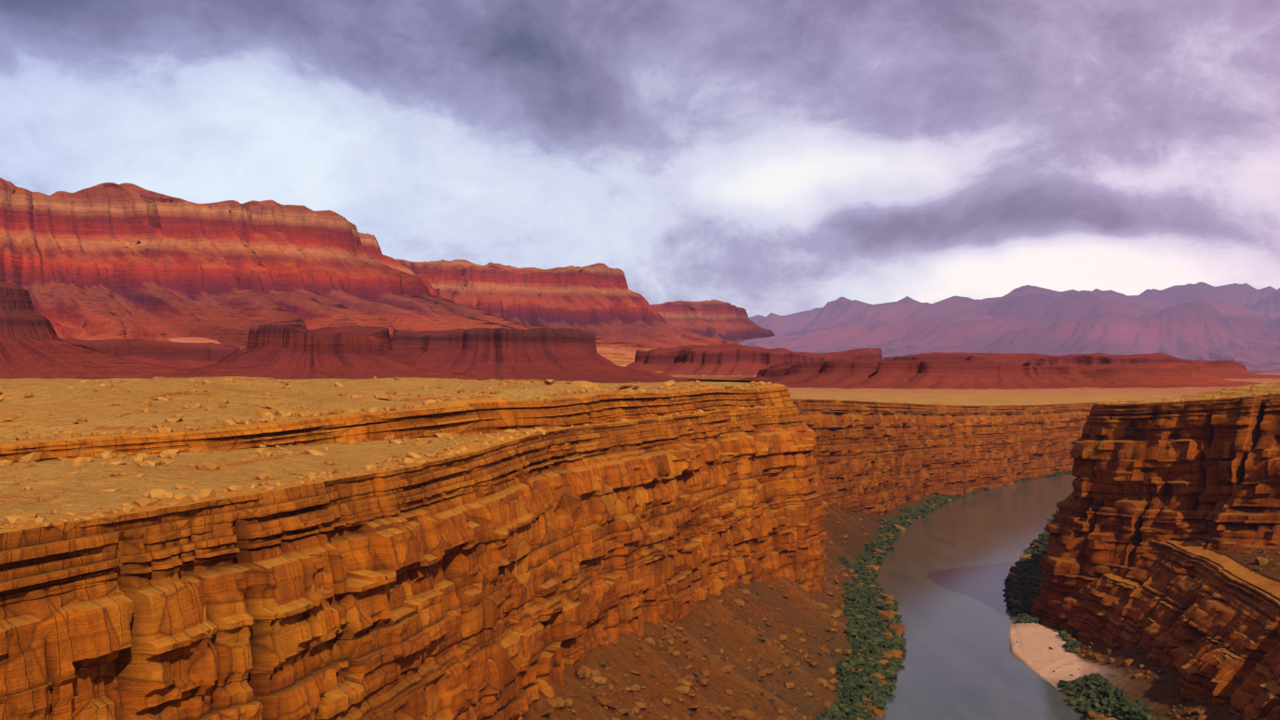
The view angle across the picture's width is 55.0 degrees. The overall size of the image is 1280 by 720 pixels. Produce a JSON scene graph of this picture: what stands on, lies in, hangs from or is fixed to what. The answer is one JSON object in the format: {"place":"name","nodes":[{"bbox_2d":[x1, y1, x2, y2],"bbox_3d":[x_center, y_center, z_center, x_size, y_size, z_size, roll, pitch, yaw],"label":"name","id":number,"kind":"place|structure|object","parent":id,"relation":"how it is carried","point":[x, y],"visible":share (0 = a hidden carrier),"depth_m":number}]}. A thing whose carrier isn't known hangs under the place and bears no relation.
{"place":"outdoors","nodes":[
{"label":"outdoors","id":0,"kind":"place"},
{"bbox_2d":[59,337,240,368],"bbox_3d":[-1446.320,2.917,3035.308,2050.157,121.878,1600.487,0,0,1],"label":"red ridge","id":1,"kind":"structure","parent":0,"point":[181,355],"depth_m":2840.40},
{"bbox_2d":[167,336,220,343],"bbox_3d":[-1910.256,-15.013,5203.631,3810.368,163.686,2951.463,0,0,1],"label":"apron hill","id":2,"kind":"structure","parent":0,"point":[192,340],"depth_m":5131.75},
{"bbox_2d":[0,177,756,383],"bbox_3d":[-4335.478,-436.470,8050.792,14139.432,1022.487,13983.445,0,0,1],"label":"vermilion cliffs","id":3,"kind":"structure","parent":0,"point":[104,261],"depth_m":6125.85},
{"bbox_2d":[0,398,1142,719],"bbox_3d":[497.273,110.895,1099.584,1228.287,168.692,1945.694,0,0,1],"label":"cliff","id":4,"kind":"structure","parent":0,"point":[506,579],"depth_m":331.09},
{"bbox_2d":[0,397,972,532],"bbox_3d":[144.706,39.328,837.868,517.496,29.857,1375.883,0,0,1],"label":"rock ledge","id":5,"kind":"object","parent":4,"relation":"on","point":[40,521],"visible":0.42,"depth_m":274.90},
{"bbox_2d":[394,258,770,349],"bbox_3d":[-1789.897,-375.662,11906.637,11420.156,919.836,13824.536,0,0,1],"label":"vermilion cliffs","id":6,"kind":"structure","parent":0,"point":[599,300],"depth_m":9679.92},
{"bbox_2d":[596,346,635,355],"bbox_3d":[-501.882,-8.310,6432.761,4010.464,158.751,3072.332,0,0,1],"label":"apron hill","id":7,"kind":"structure","parent":0,"point":[630,353],"depth_m":6230.36},
{"bbox_2d":[0,371,1279,719],"bbox_3d":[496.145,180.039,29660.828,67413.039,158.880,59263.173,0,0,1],"label":"canyon ground","id":8,"kind":"structure","parent":0,"point":[1033,651],"depth_m":484.14},
{"bbox_2d":[0,281,223,379],"bbox_3d":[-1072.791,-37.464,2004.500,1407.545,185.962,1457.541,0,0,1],"label":"red butte","id":9,"kind":"structure","parent":8,"relation":"on","point":[33,344],"depth_m":1940.18},
{"bbox_2d":[0,380,622,506],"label":"rocks","id":10,"kind":"object","parent":8,"relation":"on","point":[169,452],"visible":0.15,"depth_m":316.00},
{"bbox_2d":[187,323,488,379],"bbox_3d":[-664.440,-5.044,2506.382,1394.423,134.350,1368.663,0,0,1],"label":"red butte","id":11,"kind":"object","parent":8,"relation":"on","point":[276,351],"visible":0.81,"depth_m":2381.81},
{"bbox_2d":[0,376,738,401],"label":"rim outcrops","id":12,"kind":"object","parent":8,"relation":"on","point":[581,384],"visible":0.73,"depth_m":556.71},
{"bbox_2d":[0,381,793,461],"bbox_3d":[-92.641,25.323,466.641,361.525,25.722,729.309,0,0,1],"label":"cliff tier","id":13,"kind":"object","parent":8,"relation":"on","point":[466,416],"visible":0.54,"depth_m":389.20},
{"bbox_2d":[0,380,771,441],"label":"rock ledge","id":14,"kind":"object","parent":13,"relation":"on","point":[266,417],"visible":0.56,"depth_m":386.16},
{"bbox_2d":[389,327,731,382],"bbox_3d":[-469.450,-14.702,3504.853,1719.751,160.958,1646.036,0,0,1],"label":"red mesa","id":15,"kind":"structure","parent":8,"relation":"on","point":[564,354],"depth_m":3252.98},
{"bbox_2d":[0,376,1237,517],"bbox_3d":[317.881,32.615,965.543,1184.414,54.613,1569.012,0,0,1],"label":"rocks","id":16,"kind":"object","parent":8,"relation":"on","point":[33,458],"visible":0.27,"depth_m":356.43},
{"bbox_2d":[624,343,882,376],"bbox_3d":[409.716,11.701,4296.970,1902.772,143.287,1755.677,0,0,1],"label":"red mesa","id":17,"kind":"structure","parent":8,"relation":"on","point":[725,359],"depth_m":4052.16},
{"bbox_2d":[538,488,1279,719],"bbox_3d":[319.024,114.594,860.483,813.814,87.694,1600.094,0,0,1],"label":"talus boulders","id":18,"kind":"object","parent":8,"relation":"on","point":[584,671],"visible":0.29,"depth_m":528.34},
{"bbox_2d":[574,501,1262,719],"bbox_3d":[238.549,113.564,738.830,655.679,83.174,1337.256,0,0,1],"label":"desert scrub","id":19,"kind":"object","parent":18,"relation":"on","point":[833,657],"visible":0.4,"depth_m":534.97},
{"bbox_2d":[814,470,1166,719],"bbox_3d":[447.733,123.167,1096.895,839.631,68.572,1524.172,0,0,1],"label":"shrubs","id":20,"kind":"object","parent":8,"relation":"on","point":[868,682],"visible":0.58,"depth_m":648.29},
{"bbox_2d":[882,351,1279,378],"bbox_3d":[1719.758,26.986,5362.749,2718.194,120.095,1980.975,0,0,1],"label":"red mesa","id":21,"kind":"structure","parent":8,"relation":"on","point":[1227,369],"depth_m":5033.63},
{"bbox_2d":[0,0,1279,317],"label":"sky","id":22,"kind":"structure","parent":0,"point":[762,157]},
{"bbox_2d":[649,299,774,343],"bbox_3d":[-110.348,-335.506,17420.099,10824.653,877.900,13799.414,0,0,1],"label":"vermilion cliffs","id":23,"kind":"structure","parent":0,"point":[720,319],"depth_m":15042.56},
{"bbox_2d":[873,472,1085,719],"bbox_3d":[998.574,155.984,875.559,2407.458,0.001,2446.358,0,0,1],"label":"river water","id":24,"kind":"structure","parent":0,"point":[943,571],"depth_m":776.14},
{"bbox_2d":[731,359,1261,389],"bbox_3d":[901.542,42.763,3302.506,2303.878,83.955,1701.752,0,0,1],"label":"red ridge","id":25,"kind":"structure","parent":0,"point":[936,374],"depth_m":3016.60},
{"bbox_2d":[738,300,1279,372],"bbox_3d":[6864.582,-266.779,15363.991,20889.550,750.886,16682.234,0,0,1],"label":"mountain range","id":26,"kind":"structure","parent":0,"point":[1199,330],"depth_m":12383.08},
{"bbox_2d":[748,282,1279,335],"bbox_3d":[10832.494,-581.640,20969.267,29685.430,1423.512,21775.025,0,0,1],"label":"mountain range","id":27,"kind":"structure","parent":0,"point":[1036,302],"depth_m":16547.58},
{"bbox_2d":[1029,393,1279,628],"bbox_3d":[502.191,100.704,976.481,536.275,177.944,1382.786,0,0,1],"label":"cliff","id":28,"kind":"structure","parent":0,"point":[1179,470],"depth_m":665.88},
{"bbox_2d":[1097,391,1279,404],"bbox_3d":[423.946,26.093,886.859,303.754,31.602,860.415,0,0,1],"label":"rim rubble","id":29,"kind":"object","parent":28,"relation":"on","point":[1114,402],"visible":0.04,"depth_m":676.21},
{"bbox_2d":[1041,536,1279,719],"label":"cliff","id":30,"kind":"structure","parent":0,"point":[1204,622],"depth_m":544.58}
]}

